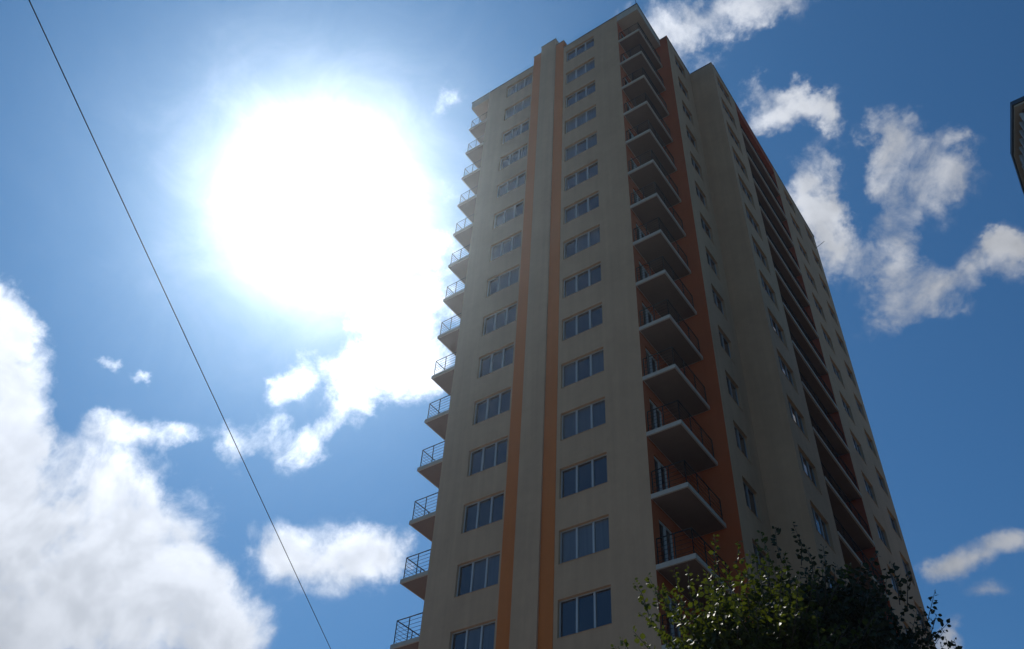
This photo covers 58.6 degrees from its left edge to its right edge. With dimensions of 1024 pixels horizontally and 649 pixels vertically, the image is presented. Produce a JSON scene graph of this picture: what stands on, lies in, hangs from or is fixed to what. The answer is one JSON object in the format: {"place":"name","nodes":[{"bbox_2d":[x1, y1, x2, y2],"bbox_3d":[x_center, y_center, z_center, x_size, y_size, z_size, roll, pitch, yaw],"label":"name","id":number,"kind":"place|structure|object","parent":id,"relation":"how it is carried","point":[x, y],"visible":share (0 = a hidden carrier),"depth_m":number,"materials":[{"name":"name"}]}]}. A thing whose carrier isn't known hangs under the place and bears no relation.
{"place":"outdoors","nodes":[
{"label":"outdoors","id":0,"kind":"place"},
{"bbox_2d":[29,0,330,648],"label":"overhead cable","id":1,"kind":"object","parent":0,"point":[162,287],"visible":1,"depth_m":11.43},
{"bbox_2d":[0,0,1023,648],"label":"sky","id":2,"kind":"structure","parent":0,"point":[289,174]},
{"bbox_2d":[611,530,880,648],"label":"street tree","id":3,"kind":"object","parent":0,"point":[725,626],"visible":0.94,"depth_m":13.06,"materials":[{"name":"green plant"}]},
{"bbox_2d":[740,522,952,648],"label":"street tree","id":4,"kind":"object","parent":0,"point":[881,634],"visible":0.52,"depth_m":13.39,"materials":[{"name":"green plant"}]},
{"bbox_2d":[947,637,962,648],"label":"street tree","id":5,"kind":"object","parent":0,"point":[952,644],"visible":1,"depth_m":12.88,"materials":[{"name":"green plant"}]},
{"bbox_2d":[1010,96,1023,193],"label":"neighbouring building","id":6,"kind":"structure","parent":0,"point":[1017,130],"depth_m":38.84,"materials":[{"name":"metal"}]},
{"bbox_2d":[1019,112,1023,163],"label":"window","id":7,"kind":"structure","parent":6,"relation":"in","point":[1021,115],"depth_m":38.50,"materials":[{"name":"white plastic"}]},
{"label":"ground","id":8,"kind":"structure","parent":0,"visible":0},
{"bbox_2d":[390,3,935,648],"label":"apartment tower","id":9,"kind":"structure","parent":8,"relation":"on","point":[648,371],"depth_m":42.60,"materials":[{"name":"beige paint"}]},
{"bbox_2d":[451,621,494,648],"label":"window","id":10,"kind":"structure","parent":9,"relation":"in","point":[481,636],"depth_m":34.12,"materials":[{"name":"blue glass"}]},
{"bbox_2d":[454,553,499,597],"bbox_3d":[-1.324,9.881,35.951,2.120,1.480,0.210,-25,-52,25],"label":"window","id":11,"kind":"structure","parent":9,"relation":"in","point":[482,573],"depth_m":36.06,"materials":[{"name":"blue glass"}]},
{"bbox_2d":[462,492,503,533],"bbox_3d":[-1.181,7.858,38.023,2.120,1.480,0.210,-25,-52,25],"label":"window","id":12,"kind":"structure","parent":9,"relation":"in","point":[487,511],"depth_m":38.14,"materials":[{"name":"glass"}]},
{"bbox_2d":[467,437,507,476],"bbox_3d":[-1.038,5.834,40.095,2.120,1.480,0.210,-25,-52,25],"label":"window","id":13,"kind":"structure","parent":9,"relation":"in","point":[494,454],"depth_m":40.22,"materials":[{"name":"blue glass"}]},
{"bbox_2d":[472,388,510,425],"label":"window","id":14,"kind":"structure","parent":9,"relation":"in","point":[495,405],"depth_m":42.30,"materials":[{"name":"glass"}]},
{"bbox_2d":[478,344,513,378],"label":"window","id":15,"kind":"structure","parent":9,"relation":"in","point":[502,358],"depth_m":44.39,"materials":[{"name":"glass"}]},
{"bbox_2d":[481,303,516,336],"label":"window","id":16,"kind":"structure","parent":9,"relation":"in","point":[506,316],"depth_m":46.46,"materials":[{"name":"grey glass"}]},
{"bbox_2d":[486,266,518,297],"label":"window","id":17,"kind":"structure","parent":9,"relation":"in","point":[509,278],"depth_m":48.55,"materials":[{"name":"glass"}]},
{"bbox_2d":[490,232,520,261],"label":"window","id":18,"kind":"structure","parent":9,"relation":"in","point":[514,242],"depth_m":50.62,"materials":[{"name":"grey glass"}]},
{"bbox_2d":[492,201,523,229],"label":"window","id":19,"kind":"structure","parent":9,"relation":"in","point":[516,210],"depth_m":52.71,"materials":[{"name":"grey glass"}]},
{"bbox_2d":[495,171,525,199],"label":"window","id":20,"kind":"structure","parent":9,"relation":"in","point":[519,180],"depth_m":54.78,"materials":[{"name":"glass"}]},
{"bbox_2d":[499,145,526,170],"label":"window","id":21,"kind":"structure","parent":9,"relation":"in","point":[519,154],"depth_m":56.86,"materials":[{"name":"glass"}]},
{"bbox_2d":[502,120,528,144],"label":"window","id":22,"kind":"structure","parent":9,"relation":"in","point":[523,127],"depth_m":58.93,"materials":[{"name":"grey glass"}]},
{"bbox_2d":[504,96,530,120],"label":"window","id":23,"kind":"structure","parent":9,"relation":"in","point":[525,103],"depth_m":61.01,"materials":[{"name":"grey glass"}]},
{"bbox_2d":[507,75,531,97],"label":"window","id":24,"kind":"structure","parent":9,"relation":"in","point":[528,80],"depth_m":63.10,"materials":[{"name":"grey glass"}]},
{"bbox_2d":[565,82,594,108],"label":"window","id":25,"kind":"structure","parent":9,"relation":"in","point":[589,89],"depth_m":56.84,"materials":[{"name":"blue glass"}]},
{"bbox_2d":[567,37,593,61],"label":"window","id":26,"kind":"structure","parent":9,"relation":"in","point":[587,45],"depth_m":60.97,"materials":[{"name":"glass"}]},
{"bbox_2d":[567,59,594,83],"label":"window","id":27,"kind":"structure","parent":9,"relation":"in","point":[590,65],"depth_m":58.89,"materials":[{"name":"glass"}]},
{"bbox_2d":[566,106,595,133],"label":"window","id":28,"kind":"structure","parent":9,"relation":"in","point":[590,114],"depth_m":54.76,"materials":[{"name":"blue glass"}]},
{"bbox_2d":[565,133,596,161],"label":"window","id":29,"kind":"structure","parent":9,"relation":"in","point":[590,141],"depth_m":52.66,"materials":[{"name":"clear glass"}]},
{"bbox_2d":[564,161,597,191],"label":"window","id":30,"kind":"structure","parent":9,"relation":"in","point":[590,171],"depth_m":50.59,"materials":[{"name":"glass"}]},
{"bbox_2d":[563,193,598,224],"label":"window","id":31,"kind":"structure","parent":9,"relation":"in","point":[590,203],"depth_m":48.50,"materials":[{"name":"glass"}]},
{"bbox_2d":[563,226,599,259],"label":"window","id":32,"kind":"structure","parent":9,"relation":"in","point":[576,245],"depth_m":46.43,"materials":[{"name":"blue glass"}]},
{"bbox_2d":[563,263,600,298],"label":"window","id":33,"kind":"structure","parent":9,"relation":"in","point":[591,276],"depth_m":44.34,"materials":[{"name":"glass"}]},
{"bbox_2d":[561,304,602,341],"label":"window","id":34,"kind":"structure","parent":9,"relation":"in","point":[591,318],"depth_m":42.28,"materials":[{"name":"glass"}]},
{"bbox_2d":[561,349,603,388],"bbox_3d":[3.124,1.942,40.064,2.190,1.480,0.210,-25,-52,25],"label":"window","id":35,"kind":"structure","parent":9,"relation":"in","point":[592,364],"depth_m":40.19,"materials":[{"name":"glass"}]},
{"bbox_2d":[560,399,605,440],"bbox_3d":[2.981,3.966,37.992,2.190,1.480,0.210,-25,-52,25],"label":"window","id":36,"kind":"structure","parent":9,"relation":"in","point":[591,416],"depth_m":38.11,"materials":[{"name":"glass"}]},
{"bbox_2d":[560,454,606,498],"bbox_3d":[2.838,5.989,35.920,2.190,1.480,0.210,-25,-52,25],"label":"window","id":37,"kind":"structure","parent":9,"relation":"in","point":[592,473],"depth_m":36.03,"materials":[{"name":"blue glass"}]},
{"bbox_2d":[558,516,608,564],"bbox_3d":[2.694,8.013,33.848,2.190,1.480,0.210,-25,-52,25],"label":"window","id":38,"kind":"structure","parent":9,"relation":"in","point":[592,537],"depth_m":33.95,"materials":[{"name":"blue glass"}]},
{"bbox_2d":[557,586,611,638],"bbox_3d":[2.551,10.037,31.776,2.190,1.480,0.210,-25,-52,25],"label":"window","id":39,"kind":"structure","parent":9,"relation":"in","point":[592,610],"depth_m":31.87,"materials":[{"name":"blue glass"}]},
{"bbox_2d":[631,158,636,168],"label":"balcony door","id":40,"kind":"structure","parent":9,"relation":"in","point":[635,165],"depth_m":49.69,"materials":[{"name":"glass"}]},
{"bbox_2d":[633,189,640,203],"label":"balcony door","id":41,"kind":"structure","parent":9,"relation":"in","point":[633,189],"depth_m":47.59,"materials":[{"name":"glass"}]},
{"bbox_2d":[636,224,644,239],"bbox_3d":[6.355,-4.015,45.023,0.090,2.200,1.120,-25,-52,25],"label":"balcony door","id":42,"kind":"structure","parent":9,"relation":"in","point":[638,232],"depth_m":45.54,"materials":[{"name":"blue glass"}]},
{"bbox_2d":[639,262,648,279],"bbox_3d":[6.212,-1.991,42.951,0.090,2.200,1.120,-25,-52,25],"label":"balcony door","id":43,"kind":"structure","parent":9,"relation":"in","point":[641,270],"depth_m":43.44,"materials":[{"name":"glass"}]},
{"bbox_2d":[642,303,652,324],"bbox_3d":[6.069,0.033,40.879,0.090,2.200,1.120,-25,-52,25],"label":"balcony door","id":44,"kind":"structure","parent":9,"relation":"in","point":[643,306],"depth_m":41.37,"materials":[{"name":"grey glass"}]},
{"bbox_2d":[646,349,656,373],"bbox_3d":[5.925,2.057,38.807,0.090,2.200,1.120,-25,-52,25],"label":"balcony door","id":45,"kind":"structure","parent":9,"relation":"in","point":[647,353],"depth_m":39.26,"materials":[{"name":"glass"}]},
{"bbox_2d":[649,399,661,429],"bbox_3d":[5.782,4.081,36.735,0.090,2.200,1.120,-25,-52,25],"label":"balcony door","id":46,"kind":"structure","parent":9,"relation":"in","point":[652,406],"depth_m":37.19,"materials":[{"name":"glass"}]},
{"bbox_2d":[654,456,667,491],"bbox_3d":[5.639,6.105,34.663,0.090,2.200,1.120,-25,-52,25],"label":"balcony door","id":47,"kind":"structure","parent":9,"relation":"in","point":[657,464],"depth_m":35.06,"materials":[{"name":"grey glass"}]},
{"bbox_2d":[659,520,673,562],"bbox_3d":[5.496,8.128,32.591,0.090,2.200,1.120,-25,-52,25],"label":"balcony door","id":48,"kind":"structure","parent":9,"relation":"in","point":[664,531],"depth_m":32.94,"materials":[{"name":"blue glass"}]},
{"bbox_2d":[665,596,680,643],"bbox_3d":[5.352,10.152,30.519,0.090,2.200,1.120,-25,-52,25],"label":"balcony door","id":49,"kind":"structure","parent":9,"relation":"in","point":[673,630],"depth_m":30.69,"materials":[{"name":"glass"}]},
{"bbox_2d":[675,59,685,79],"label":"window","id":50,"kind":"structure","parent":9,"relation":"in","point":[677,64],"depth_m":61.76,"materials":[{"name":"grey glass"}]},
{"bbox_2d":[679,82,688,100],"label":"window","id":51,"kind":"structure","parent":9,"relation":"in","point":[680,85],"depth_m":59.70,"materials":[{"name":"grey glass"}]},
{"bbox_2d":[682,104,694,127],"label":"window","id":52,"kind":"structure","parent":9,"relation":"in","point":[687,114],"depth_m":57.62,"materials":[{"name":"glass"}]},
{"bbox_2d":[686,129,698,153],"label":"window","id":53,"kind":"structure","parent":9,"relation":"in","point":[688,134],"depth_m":55.55,"materials":[{"name":"glass"}]},
{"bbox_2d":[691,157,703,181],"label":"window","id":54,"kind":"structure","parent":9,"relation":"in","point":[694,164],"depth_m":53.44,"materials":[{"name":"glass"}]},
{"bbox_2d":[695,185,708,211],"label":"window","id":55,"kind":"structure","parent":9,"relation":"in","point":[699,194],"depth_m":51.36,"materials":[{"name":"blue glass"}]},
{"bbox_2d":[700,216,714,245],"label":"window","id":56,"kind":"structure","parent":9,"relation":"in","point":[704,226],"depth_m":49.30,"materials":[{"name":"blue glass"}]},
{"bbox_2d":[706,252,720,281],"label":"window","id":57,"kind":"structure","parent":9,"relation":"in","point":[710,261],"depth_m":47.20,"materials":[{"name":"blue glass"}]},
{"bbox_2d":[712,289,727,320],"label":"window","id":58,"kind":"structure","parent":9,"relation":"in","point":[717,301],"depth_m":45.10,"materials":[{"name":"glass"}]},
{"bbox_2d":[717,80,731,106],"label":"window","id":59,"kind":"structure","parent":9,"relation":"in","point":[717,80],"depth_m":62.88,"materials":[{"name":"glass"}]},
{"bbox_2d":[718,329,734,363],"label":"window","id":60,"kind":"structure","parent":9,"relation":"in","point":[724,344],"depth_m":43.02,"materials":[{"name":"glass"}]},
{"bbox_2d":[723,104,735,127],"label":"window","id":61,"kind":"structure","parent":9,"relation":"in","point":[727,112],"depth_m":60.82,"materials":[{"name":"grey glass"}]},
{"bbox_2d":[726,376,741,409],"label":"window","id":62,"kind":"structure","parent":9,"relation":"in","point":[732,390],"depth_m":40.93,"materials":[{"name":"glass"}]},
{"bbox_2d":[728,128,742,154],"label":"window","id":63,"kind":"structure","parent":9,"relation":"in","point":[731,134],"depth_m":58.72,"materials":[{"name":"glass"}]},
{"bbox_2d":[733,152,748,180],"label":"window","id":64,"kind":"structure","parent":9,"relation":"in","point":[735,157],"depth_m":56.63,"materials":[{"name":"glass"}]},
{"bbox_2d":[734,426,751,463],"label":"window","id":65,"kind":"structure","parent":9,"relation":"in","point":[740,440],"depth_m":38.84,"materials":[{"name":"blue glass"}]},
{"bbox_2d":[739,179,755,209],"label":"window","id":66,"kind":"structure","parent":9,"relation":"in","point":[741,184],"depth_m":54.54,"materials":[{"name":"glass"}]},
{"bbox_2d":[743,482,762,523],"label":"window","id":67,"kind":"structure","parent":9,"relation":"in","point":[749,495],"depth_m":36.74,"materials":[{"name":"blue glass"}]},
{"bbox_2d":[746,210,762,240],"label":"window","id":68,"kind":"structure","parent":9,"relation":"in","point":[748,215],"depth_m":52.48,"materials":[{"name":"glass"}]},
{"bbox_2d":[753,242,770,274],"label":"window","id":69,"kind":"structure","parent":9,"relation":"in","point":[757,251],"depth_m":50.41,"materials":[{"name":"blue glass"}]},
{"bbox_2d":[753,544,773,589],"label":"window","id":70,"kind":"structure","parent":9,"relation":"in","point":[759,557],"depth_m":34.73,"materials":[{"name":"glass"}]},
{"bbox_2d":[760,275,777,308],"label":"window","id":71,"kind":"structure","parent":9,"relation":"in","point":[764,284],"depth_m":48.36,"materials":[{"name":"glass"}]},
{"bbox_2d":[769,314,788,350],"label":"window","id":72,"kind":"structure","parent":9,"relation":"in","point":[773,324],"depth_m":46.23,"materials":[{"name":"glass"}]},
{"bbox_2d":[778,355,797,392],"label":"window","id":73,"kind":"structure","parent":9,"relation":"in","point":[787,373],"depth_m":44.14,"materials":[{"name":"glass"}]},
{"bbox_2d":[788,401,809,441],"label":"window","id":74,"kind":"structure","parent":9,"relation":"in","point":[797,419],"depth_m":42.04,"materials":[{"name":"blue glass"}]},
{"bbox_2d":[799,451,821,494],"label":"window","id":75,"kind":"structure","parent":9,"relation":"in","point":[807,468],"depth_m":39.96,"materials":[{"name":"glass"}]},
{"bbox_2d":[806,271,817,292],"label":"window","id":76,"kind":"structure","parent":9,"relation":"in","point":[809,277],"depth_m":62.81,"materials":[{"name":"grey glass"}]},
{"bbox_2d":[814,300,825,321],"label":"window","id":77,"kind":"structure","parent":9,"relation":"in","point":[816,304],"depth_m":60.79,"materials":[{"name":"grey glass"}]},
{"bbox_2d":[811,506,835,553],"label":"window","id":78,"kind":"structure","parent":9,"relation":"in","point":[820,525],"depth_m":37.85,"materials":[{"name":"blue glass"}]},
{"bbox_2d":[822,329,834,353],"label":"window","id":79,"kind":"structure","parent":9,"relation":"in","point":[826,338],"depth_m":58.67,"materials":[{"name":"grey glass"}]},
{"bbox_2d":[831,362,843,386],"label":"window","id":80,"kind":"structure","parent":9,"relation":"in","point":[834,369],"depth_m":56.63,"materials":[{"name":"glass"}]},
{"bbox_2d":[841,398,855,425],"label":"window","id":81,"kind":"structure","parent":9,"relation":"in","point":[844,405],"depth_m":54.54,"materials":[{"name":"glass"}]},
{"bbox_2d":[846,367,856,387],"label":"window","id":82,"kind":"structure","parent":9,"relation":"in","point":[848,372],"depth_m":60.88,"materials":[{"name":"glass"}]},
{"bbox_2d":[851,435,865,463],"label":"window","id":83,"kind":"structure","parent":9,"relation":"in","point":[856,445],"depth_m":52.45,"materials":[{"name":"blue glass"}]},
{"bbox_2d":[855,399,866,421],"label":"window","id":84,"kind":"structure","parent":9,"relation":"in","point":[858,405],"depth_m":58.82,"materials":[{"name":"glass"}]},
{"bbox_2d":[863,477,878,507],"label":"window","id":85,"kind":"structure","parent":9,"relation":"in","point":[867,486],"depth_m":50.35,"materials":[{"name":"glass"}]},
{"bbox_2d":[865,434,877,458],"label":"window","id":86,"kind":"structure","parent":9,"relation":"in","point":[869,443],"depth_m":56.72,"materials":[{"name":"glass"}]},
{"bbox_2d":[875,521,890,552],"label":"window","id":87,"kind":"structure","parent":9,"relation":"in","point":[880,532],"depth_m":48.27,"materials":[{"name":"blue glass"}]},
{"bbox_2d":[877,473,889,498],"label":"window","id":88,"kind":"structure","parent":9,"relation":"in","point":[880,480],"depth_m":54.64,"materials":[{"name":"glass"}]},
{"bbox_2d":[888,513,901,540],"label":"window","id":89,"kind":"structure","parent":9,"relation":"in","point":[892,521],"depth_m":52.56,"materials":[{"name":"glass"}]},
{"bbox_2d":[890,574,906,605],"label":"window","id":90,"kind":"structure","parent":9,"relation":"in","point":[893,579],"depth_m":46.10,"materials":[{"name":"blue glass"}]},
{"bbox_2d":[901,558,914,585],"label":"window","id":91,"kind":"structure","parent":9,"relation":"in","point":[904,564],"depth_m":50.47,"materials":[{"name":"grey glass"}]},
{"bbox_2d":[915,606,923,624],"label":"window","id":92,"kind":"structure","parent":9,"relation":"in","point":[918,612],"depth_m":48.53,"materials":[{"name":"grey glass"}]}
]}

